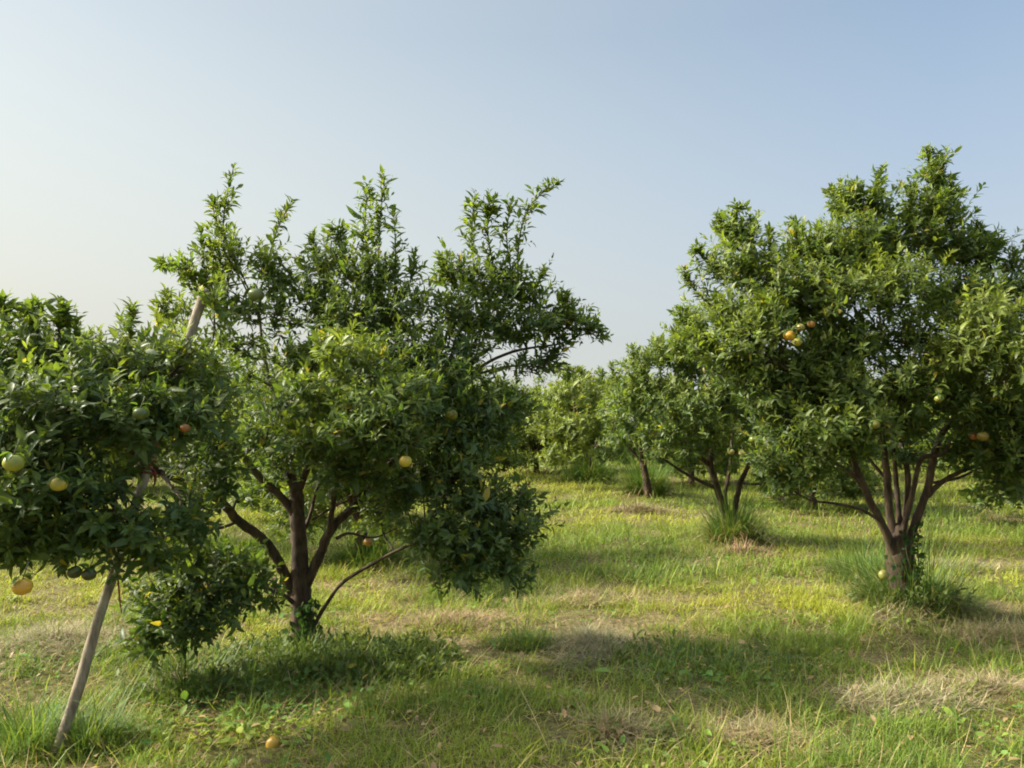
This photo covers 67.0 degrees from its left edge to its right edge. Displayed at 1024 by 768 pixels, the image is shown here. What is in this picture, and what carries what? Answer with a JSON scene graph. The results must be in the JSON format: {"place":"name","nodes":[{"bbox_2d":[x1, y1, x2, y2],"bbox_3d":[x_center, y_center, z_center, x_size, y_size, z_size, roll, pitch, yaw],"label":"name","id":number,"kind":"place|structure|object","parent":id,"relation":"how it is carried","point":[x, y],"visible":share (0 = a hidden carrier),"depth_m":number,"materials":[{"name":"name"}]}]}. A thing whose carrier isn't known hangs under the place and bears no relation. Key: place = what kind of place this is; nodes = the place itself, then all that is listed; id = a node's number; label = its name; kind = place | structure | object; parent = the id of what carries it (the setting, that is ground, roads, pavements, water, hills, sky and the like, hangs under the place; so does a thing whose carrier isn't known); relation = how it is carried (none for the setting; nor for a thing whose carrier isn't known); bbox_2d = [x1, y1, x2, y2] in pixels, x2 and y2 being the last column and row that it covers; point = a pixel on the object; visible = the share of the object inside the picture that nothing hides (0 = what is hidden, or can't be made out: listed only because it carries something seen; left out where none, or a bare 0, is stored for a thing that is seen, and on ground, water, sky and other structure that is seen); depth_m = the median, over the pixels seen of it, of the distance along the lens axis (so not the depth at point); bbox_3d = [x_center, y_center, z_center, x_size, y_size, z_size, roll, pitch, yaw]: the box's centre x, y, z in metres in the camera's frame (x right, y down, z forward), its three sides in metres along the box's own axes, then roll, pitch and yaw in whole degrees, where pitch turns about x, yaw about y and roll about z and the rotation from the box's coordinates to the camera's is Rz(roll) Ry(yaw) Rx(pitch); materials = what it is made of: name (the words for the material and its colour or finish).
{"place":"outdoors","nodes":[
{"label":"outdoors","id":0,"kind":"place"},
{"bbox_2d":[0,422,1023,767],"bbox_3d":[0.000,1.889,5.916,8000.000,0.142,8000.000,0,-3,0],"label":"ground","id":1,"kind":"structure","parent":0,"point":[572,616],"depth_m":5.30,"materials":[{"name":"green plant"}]},
{"bbox_2d":[0,668,132,767],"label":"grass clump","id":2,"kind":"object","parent":1,"relation":"on","point":[6,726],"visible":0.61,"depth_m":3.78,"materials":[{"name":"green plant"}]},
{"bbox_2d":[1,324,132,506],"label":"orange tree","id":3,"kind":"object","parent":1,"relation":"on","point":[109,346],"visible":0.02,"depth_m":9.59,"materials":[{"name":"green plant"}]},
{"bbox_2d":[0,607,135,673],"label":"dry grass patch","id":4,"kind":"object","parent":1,"relation":"on","point":[62,634],"visible":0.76,"depth_m":5.42,"materials":[{"name":"plant"}]},
{"bbox_2d":[9,644,170,762],"bbox_3d":[-2.093,1.622,3.932,0.930,0.490,0.866,0,-3,0],"label":"grass clump","id":5,"kind":"object","parent":1,"relation":"on","point":[82,741],"visible":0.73,"depth_m":3.82,"materials":[{"name":"green plant"}]},
{"bbox_2d":[52,381,165,479],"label":"orange tree","id":6,"kind":"object","parent":1,"relation":"on","point":[108,453],"visible":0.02,"depth_m":17.14,"materials":[{"name":"green plant"}]},
{"bbox_2d":[51,288,208,755],"bbox_3d":[-1.921,0.673,4.018,0.230,2.486,0.853,-2,-3,31],"label":"prop pole","id":7,"kind":"object","parent":1,"relation":"on","point":[81,678],"visible":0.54,"depth_m":3.86,"materials":[{"name":"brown wood"}]},
{"bbox_2d":[122,655,216,701],"bbox_3d":[-2.052,1.777,4.730,0.709,0.238,0.681,2,-3,-33],"label":"dry grass patch","id":8,"kind":"object","parent":1,"relation":"on","point":[170,678],"visible":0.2,"depth_m":4.67,"materials":[{"name":"plant"}]},
{"bbox_2d":[98,628,256,711],"bbox_3d":[-1.991,1.669,4.653,1.057,0.501,0.990,0,-3,0],"label":"grass clump","id":9,"kind":"object","parent":1,"relation":"on","point":[183,669],"visible":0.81,"depth_m":4.58,"materials":[{"name":"green plant"}]},
{"bbox_2d":[131,356,240,474],"bbox_3d":[-9.881,0.954,23.068,3.717,3.696,3.874,0,-3,9],"label":"orange tree","id":10,"kind":"object","parent":1,"relation":"on","point":[163,461],"visible":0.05,"depth_m":22.41,"materials":[{"name":"green plant"}]},
{"bbox_2d":[197,341,318,485],"bbox_3d":[-5.247,0.739,16.815,4.646,3.520,3.465,1,-3,-12],"label":"orange tree","id":11,"kind":"object","parent":1,"relation":"on","point":[226,415],"visible":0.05,"depth_m":16.01,"materials":[{"name":"green plant"}]},
{"bbox_2d":[266,736,279,747],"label":"orange","id":12,"kind":"object","parent":1,"relation":"on","point":[273,741],"visible":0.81,"depth_m":3.76,"materials":[{"name":"food"}]},
{"bbox_2d":[187,605,405,694],"bbox_3d":[-1.342,1.688,5.177,1.432,0.536,1.291,-2,-4,40],"label":"grass clump","id":13,"kind":"object","parent":1,"relation":"on","point":[281,641],"visible":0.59,"depth_m":5.03,"materials":[{"name":"green plant"}]},
{"bbox_2d":[227,363,371,516],"bbox_3d":[-3.253,0.912,12.401,2.666,2.708,3.575,1,-3,-22],"label":"orange tree","id":14,"kind":"object","parent":1,"relation":"on","point":[248,392],"visible":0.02,"depth_m":11.55,"materials":[{"name":"green plant"}]},
{"bbox_2d":[0,162,613,673],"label":"orange tree","id":15,"kind":"object","parent":1,"relation":"on","point":[52,386],"visible":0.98,"depth_m":4.82,"materials":[{"name":"green plant"}]},
{"bbox_2d":[0,439,24,470],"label":"orange","id":16,"kind":"object","parent":15,"relation":"attached to","point":[11,462],"visible":1,"depth_m":3.22,"materials":[{"name":"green plant"}]},
{"bbox_2d":[9,561,38,594],"bbox_3d":[-2.069,0.823,3.276,0.093,0.134,0.142,-1,-3,24],"label":"orange","id":17,"kind":"object","parent":15,"relation":"hanging from","point":[23,586],"visible":1,"depth_m":3.24,"materials":[{"name":"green plant"}]},
{"bbox_2d":[47,462,70,490],"bbox_3d":[-1.978,0.405,3.368,0.082,0.123,0.115,0,-3,0],"label":"orange","id":18,"kind":"object","parent":15,"relation":"attached to","point":[57,483],"visible":1,"depth_m":3.36,"materials":[{"name":"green plant"}]},
{"bbox_2d":[66,555,85,577],"bbox_3d":[-2.014,0.846,3.564,0.063,0.118,0.114,-2,-3,28],"label":"orange","id":19,"kind":"object","parent":15,"relation":"hanging from","point":[78,573],"visible":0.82,"depth_m":3.54,"materials":[{"name":"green plant"}]},
{"bbox_2d":[81,556,96,580],"bbox_3d":[-1.925,0.839,3.520,0.062,0.106,0.127,2,-3,-34],"label":"orange","id":20,"kind":"object","parent":15,"relation":"hanging from","point":[89,573],"visible":1,"depth_m":3.49,"materials":[{"name":"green plant"}]},
{"bbox_2d":[130,396,150,419],"bbox_3d":[-1.710,0.110,3.551,0.086,0.110,0.097,0,-3,-10],"label":"orange","id":21,"kind":"object","parent":15,"relation":"attached to","point":[140,413],"visible":1,"depth_m":3.53,"materials":[{"name":"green plant"}]},
{"bbox_2d":[149,558,164,571],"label":"orange","id":22,"kind":"object","parent":15,"relation":"hanging from","point":[156,569],"visible":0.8,"depth_m":3.90,"materials":[{"name":"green plant"}]},
{"bbox_2d":[177,415,194,433],"bbox_3d":[-1.664,0.206,3.912,0.094,0.095,0.074,-1,-3,16],"label":"orange","id":23,"kind":"object","parent":15,"relation":"attached to","point":[184,427],"visible":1,"depth_m":3.88,"materials":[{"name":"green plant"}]},
{"bbox_2d":[248,276,263,301],"bbox_3d":[-1.821,-0.679,5.490,0.122,0.190,0.112,0,-3,0],"label":"orange","id":24,"kind":"object","parent":15,"relation":"attached to","point":[255,294],"visible":0.95,"depth_m":5.45,"materials":[{"name":"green plant"}]},
{"bbox_2d":[282,598,322,645],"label":"climbing vine","id":25,"kind":"object","parent":15,"relation":"attached to","point":[306,608],"visible":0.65,"depth_m":5.39,"materials":[{"name":"green plant"}]},
{"bbox_2d":[398,445,411,466],"bbox_3d":[-0.626,0.421,4.531,0.078,0.130,0.121,0,-3,0],"label":"orange","id":26,"kind":"object","parent":15,"relation":"attached to","point":[405,460],"visible":1,"depth_m":4.51,"materials":[{"name":"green plant"}]},
{"bbox_2d":[445,399,457,420],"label":"orange","id":27,"kind":"object","parent":15,"relation":"attached to","point":[448,417],"visible":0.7,"depth_m":4.97,"materials":[{"name":"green plant"}]},
{"bbox_2d":[238,313,486,560],"bbox_3d":[-1.668,0.547,8.717,2.878,3.089,3.386,0,-3,5],"label":"orange tree","id":28,"kind":"object","parent":1,"relation":"on","point":[360,525],"visible":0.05,"depth_m":8.54,"materials":[{"name":"green plant"}]},
{"bbox_2d":[363,535,372,545],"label":"orange","id":29,"kind":"object","parent":28,"relation":"attached to","point":[367,541],"visible":0.88,"depth_m":7.80,"materials":[{"name":"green plant"}]},
{"bbox_2d":[310,504,419,572],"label":"grass clump","id":30,"kind":"object","parent":1,"relation":"on","point":[375,553],"visible":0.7,"depth_m":8.72,"materials":[{"name":"green plant"}]},
{"bbox_2d":[296,617,477,694],"bbox_3d":[-0.821,1.753,5.039,1.192,0.409,1.076,1,-3,-28],"label":"grass clump","id":31,"kind":"object","parent":1,"relation":"on","point":[407,648],"visible":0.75,"depth_m":4.90,"materials":[{"name":"green plant"}]},
{"bbox_2d":[337,600,568,632],"bbox_3d":[-0.488,1.843,6.122,1.908,0.295,0.981,0,-3,0],"label":"dry grass patch","id":32,"kind":"object","parent":1,"relation":"on","point":[456,616],"visible":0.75,"depth_m":6.10,"materials":[{"name":"plant"}]},
{"bbox_2d":[451,361,531,472],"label":"orange tree","id":33,"kind":"object","parent":1,"relation":"on","point":[505,463],"visible":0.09,"depth_m":21.18,"materials":[{"name":"green plant"}]},
{"bbox_2d":[470,606,570,653],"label":"grass clump","id":34,"kind":"object","parent":1,"relation":"on","point":[526,633],"visible":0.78,"depth_m":5.47,"materials":[{"name":"green plant"}]},
{"bbox_2d":[497,370,594,473],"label":"orange tree","id":35,"kind":"object","parent":1,"relation":"on","point":[529,435],"visible":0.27,"depth_m":23.34,"materials":[{"name":"green plant"}]},
{"bbox_2d":[525,358,622,471],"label":"orange tree","id":36,"kind":"object","parent":1,"relation":"on","point":[559,429],"visible":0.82,"depth_m":18.09,"materials":[{"name":"green plant"}]},
{"bbox_2d":[533,436,635,484],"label":"grass clump","id":37,"kind":"object","parent":1,"relation":"on","point":[579,474],"visible":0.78,"depth_m":19.91,"materials":[{"name":"green plant"}]},
{"bbox_2d":[499,573,671,611],"bbox_3d":[0.658,1.882,6.869,1.714,0.340,0.900,0,-3,-6],"label":"dry grass patch","id":38,"kind":"object","parent":1,"relation":"on","point":[580,594],"visible":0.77,"depth_m":6.80,"materials":[{"name":"plant"}]},
{"bbox_2d":[533,611,659,677],"bbox_3d":[0.502,1.766,5.282,0.895,0.394,1.464,-1,-3,25],"label":"dry grass patch","id":39,"kind":"object","parent":1,"relation":"on","point":[590,637],"visible":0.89,"depth_m":5.26,"materials":[{"name":"plant"}]},
{"bbox_2d":[551,368,644,467],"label":"orange tree","id":40,"kind":"object","parent":1,"relation":"on","point":[619,451],"visible":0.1,"depth_m":24.10,"materials":[{"name":"green plant"}]},
{"bbox_2d":[585,377,649,460],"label":"orange tree","id":41,"kind":"object","parent":1,"relation":"on","point":[635,449],"visible":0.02,"depth_m":29.53,"materials":[{"name":"green plant"}]},
{"bbox_2d":[552,680,685,759],"bbox_3d":[0.568,1.684,3.889,0.662,0.286,0.804,1,-3,-23],"label":"dry grass patch","id":42,"kind":"object","parent":1,"relation":"on","point":[627,726],"visible":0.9,"depth_m":3.88,"materials":[{"name":"plant"}]},
{"bbox_2d":[554,415,706,499],"bbox_3d":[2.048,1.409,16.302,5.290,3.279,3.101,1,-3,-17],"label":"grass clump","id":43,"kind":"object","parent":1,"relation":"on","point":[634,485],"visible":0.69,"depth_m":16.34,"materials":[{"name":"green plant"}]},
{"bbox_2d":[595,493,688,514],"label":"dry grass patch","id":44,"kind":"object","parent":1,"relation":"on","point":[644,507],"visible":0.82,"depth_m":13.57,"materials":[{"name":"plant"}]},
{"bbox_2d":[593,372,692,497],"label":"orange tree","id":45,"kind":"object","parent":1,"relation":"on","point":[612,440],"visible":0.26,"depth_m":15.33,"materials":[{"name":"green plant"}]},
{"bbox_2d":[633,369,741,484],"bbox_3d":[4.439,1.127,19.461,2.926,2.972,3.924,0,-3,4],"label":"orange tree","id":46,"kind":"object","parent":1,"relation":"on","point":[699,462],"visible":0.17,"depth_m":19.02,"materials":[{"name":"green plant"}]},
{"bbox_2d":[587,629,827,712],"bbox_3d":[1.259,1.759,5.053,1.509,0.277,1.440,-2,-4,39],"label":"grass clump","id":47,"kind":"object","parent":1,"relation":"on","point":[763,647],"visible":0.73,"depth_m":4.99,"materials":[{"name":"green plant"}]},
{"bbox_2d":[600,295,822,529],"bbox_3d":[2.688,0.509,10.237,3.023,3.496,2.118,0,-3,0],"label":"orange tree","id":48,"kind":"object","parent":1,"relation":"on","point":[638,389],"visible":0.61,"depth_m":10.15,"materials":[{"name":"green plant"}]},
{"bbox_2d":[727,443,734,454],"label":"orange","id":49,"kind":"object","parent":48,"relation":"attached to","point":[731,451],"visible":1,"depth_m":9.15,"materials":[{"name":"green plant"}]},
{"bbox_2d":[749,429,757,442],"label":"orange","id":50,"kind":"object","parent":48,"relation":"attached to","point":[751,438],"visible":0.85,"depth_m":9.25,"materials":[{"name":"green plant"}]},
{"bbox_2d":[703,413,755,467],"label":"orange tree","id":51,"kind":"object","parent":1,"relation":"on","point":[741,433],"visible":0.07,"depth_m":25.47,"materials":[{"name":"green plant"}]},
{"bbox_2d":[652,426,819,556],"bbox_3d":[2.988,1.189,10.277,2.844,2.865,2.479,0,-3,0],"label":"grass clump","id":52,"kind":"object","parent":1,"relation":"on","point":[719,524],"visible":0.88,"depth_m":10.08,"materials":[{"name":"green plant"}]},
{"bbox_2d":[693,535,781,558],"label":"dry grass patch","id":53,"kind":"object","parent":1,"relation":"on","point":[736,549],"visible":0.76,"depth_m":9.46,"materials":[{"name":"plant"}]},
{"bbox_2d":[739,422,770,467],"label":"orange tree","id":54,"kind":"object","parent":1,"relation":"on","point":[744,463],"depth_m":21.80,"materials":[{"name":"green plant"}]},
{"bbox_2d":[656,704,874,763],"bbox_3d":[1.153,1.708,3.869,1.083,0.350,0.632,0,-3,8],"label":"dry grass patch","id":55,"kind":"object","parent":1,"relation":"on","point":[745,728],"visible":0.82,"depth_m":3.84,"materials":[{"name":"plant"}]},
{"bbox_2d":[744,369,893,508],"bbox_3d":[5.420,0.958,14.183,2.923,2.789,2.804,3,-4,-43],"label":"orange tree","id":56,"kind":"object","parent":1,"relation":"on","point":[846,483],"visible":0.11,"depth_m":13.57,"materials":[{"name":"green plant"}]},
{"bbox_2d":[664,142,1023,606],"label":"orange tree","id":57,"kind":"object","parent":1,"relation":"on","point":[859,253],"visible":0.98,"depth_m":6.13,"materials":[{"name":"green plant"}]},
{"bbox_2d":[783,322,794,339],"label":"orange","id":58,"kind":"object","parent":57,"relation":"attached to","point":[789,335],"visible":1,"depth_m":5.75,"materials":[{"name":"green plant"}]},
{"bbox_2d":[792,330,801,345],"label":"orange","id":59,"kind":"object","parent":57,"relation":"attached to","point":[797,341],"visible":1,"depth_m":5.70,"materials":[{"name":"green plant"}]},
{"bbox_2d":[797,317,804,330],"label":"orange","id":60,"kind":"object","parent":57,"relation":"attached to","point":[802,326],"visible":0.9,"depth_m":5.81,"materials":[{"name":"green plant"}]},
{"bbox_2d":[805,315,815,327],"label":"orange","id":61,"kind":"object","parent":57,"relation":"attached to","point":[811,324],"visible":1,"depth_m":5.86,"materials":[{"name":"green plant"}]},
{"bbox_2d":[868,412,881,428],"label":"orange","id":62,"kind":"object","parent":57,"relation":"attached to","point":[875,424],"visible":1,"depth_m":5.47,"materials":[{"name":"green plant"}]},
{"bbox_2d":[883,520,926,609],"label":"climbing vine","id":63,"kind":"object","parent":57,"relation":"attached to","point":[914,577],"visible":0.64,"depth_m":6.34,"materials":[{"name":"green plant"}]},
{"bbox_2d":[931,389,944,401],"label":"orange","id":64,"kind":"object","parent":57,"relation":"attached to","point":[939,398],"visible":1,"depth_m":5.58,"materials":[{"name":"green plant"}]},
{"bbox_2d":[963,425,978,439],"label":"orange","id":65,"kind":"object","parent":57,"relation":"attached to","point":[972,435],"visible":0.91,"depth_m":5.92,"materials":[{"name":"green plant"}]},
{"bbox_2d":[975,422,988,440],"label":"orange","id":66,"kind":"object","parent":57,"relation":"hanging from","point":[982,436],"visible":1,"depth_m":5.82,"materials":[{"name":"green plant"}]},
{"bbox_2d":[768,482,941,585],"bbox_3d":[3.634,1.527,7.920,2.051,1.395,1.829,0,-3,0],"label":"grass clump","id":67,"kind":"object","parent":1,"relation":"on","point":[850,567],"visible":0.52,"depth_m":8.02,"materials":[{"name":"green plant"}]},
{"bbox_2d":[878,570,888,579],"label":"orange","id":68,"kind":"object","parent":1,"relation":"on","point":[883,574],"visible":1,"depth_m":6.10,"materials":[{"name":"food"}]},
{"bbox_2d":[837,593,958,632],"bbox_3d":[3.089,1.826,6.113,1.036,0.350,0.881,2,-3,-37],"label":"dry grass patch","id":69,"kind":"object","parent":1,"relation":"on","point":[889,617],"visible":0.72,"depth_m":6.08,"materials":[{"name":"plant"}]},
{"bbox_2d":[865,375,934,464],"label":"orange tree","id":70,"kind":"object","parent":1,"relation":"on","point":[917,448],"visible":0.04,"depth_m":25.18,"materials":[{"name":"green plant"}]},
{"bbox_2d":[804,449,1022,634],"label":"grass clump","id":71,"kind":"object","parent":1,"relation":"on","point":[934,593],"visible":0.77,"depth_m":6.34,"materials":[{"name":"green plant"}]},
{"bbox_2d":[808,651,1019,723],"bbox_3d":[2.237,1.733,4.374,1.264,0.401,0.938,0,-3,0],"label":"dry grass patch","id":72,"kind":"object","parent":1,"relation":"on","point":[928,693],"visible":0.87,"depth_m":4.36,"materials":[{"name":"plant"}]},
{"bbox_2d":[913,405,936,446],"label":"orange tree","id":73,"kind":"object","parent":1,"relation":"on","point":[926,438],"visible":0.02,"depth_m":30.62,"materials":[{"name":"green plant"}]},
{"bbox_2d":[922,364,1006,478],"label":"orange tree","id":74,"kind":"object","parent":1,"relation":"on","point":[942,463],"visible":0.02,"depth_m":21.32,"materials":[{"name":"green plant"}]},
{"bbox_2d":[917,657,1023,701],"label":"dry grass patch","id":75,"kind":"object","parent":1,"relation":"on","point":[991,681],"visible":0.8,"depth_m":4.55,"materials":[{"name":"plant"}]},
{"bbox_2d":[917,548,1023,574],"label":"dry grass patch","id":76,"kind":"object","parent":1,"relation":"on","point":[982,565],"visible":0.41,"depth_m":8.54,"materials":[{"name":"plant"}]},
{"bbox_2d":[927,603,1023,656],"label":"dry grass patch","id":77,"kind":"object","parent":1,"relation":"on","point":[996,632],"visible":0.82,"depth_m":5.66,"materials":[{"name":"plant"}]},
{"bbox_2d":[934,332,1023,512],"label":"orange tree","id":78,"kind":"object","parent":1,"relation":"on","point":[976,502],"visible":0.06,"depth_m":11.94,"materials":[{"name":"green plant"}]},
{"bbox_2d":[0,0,1023,420],"label":"sky","id":79,"kind":"structure","parent":0,"point":[118,118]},
{"bbox_2d":[736,360,888,491],"bbox_3d":[6.667,0.885,17.044,3.249,3.231,3.386,0,-3,-7],"label":"orange tree","id":80,"kind":"object","parent":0,"point":[861,466],"visible":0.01,"depth_m":16.34,"materials":[{"name":"green plant"}]}
]}

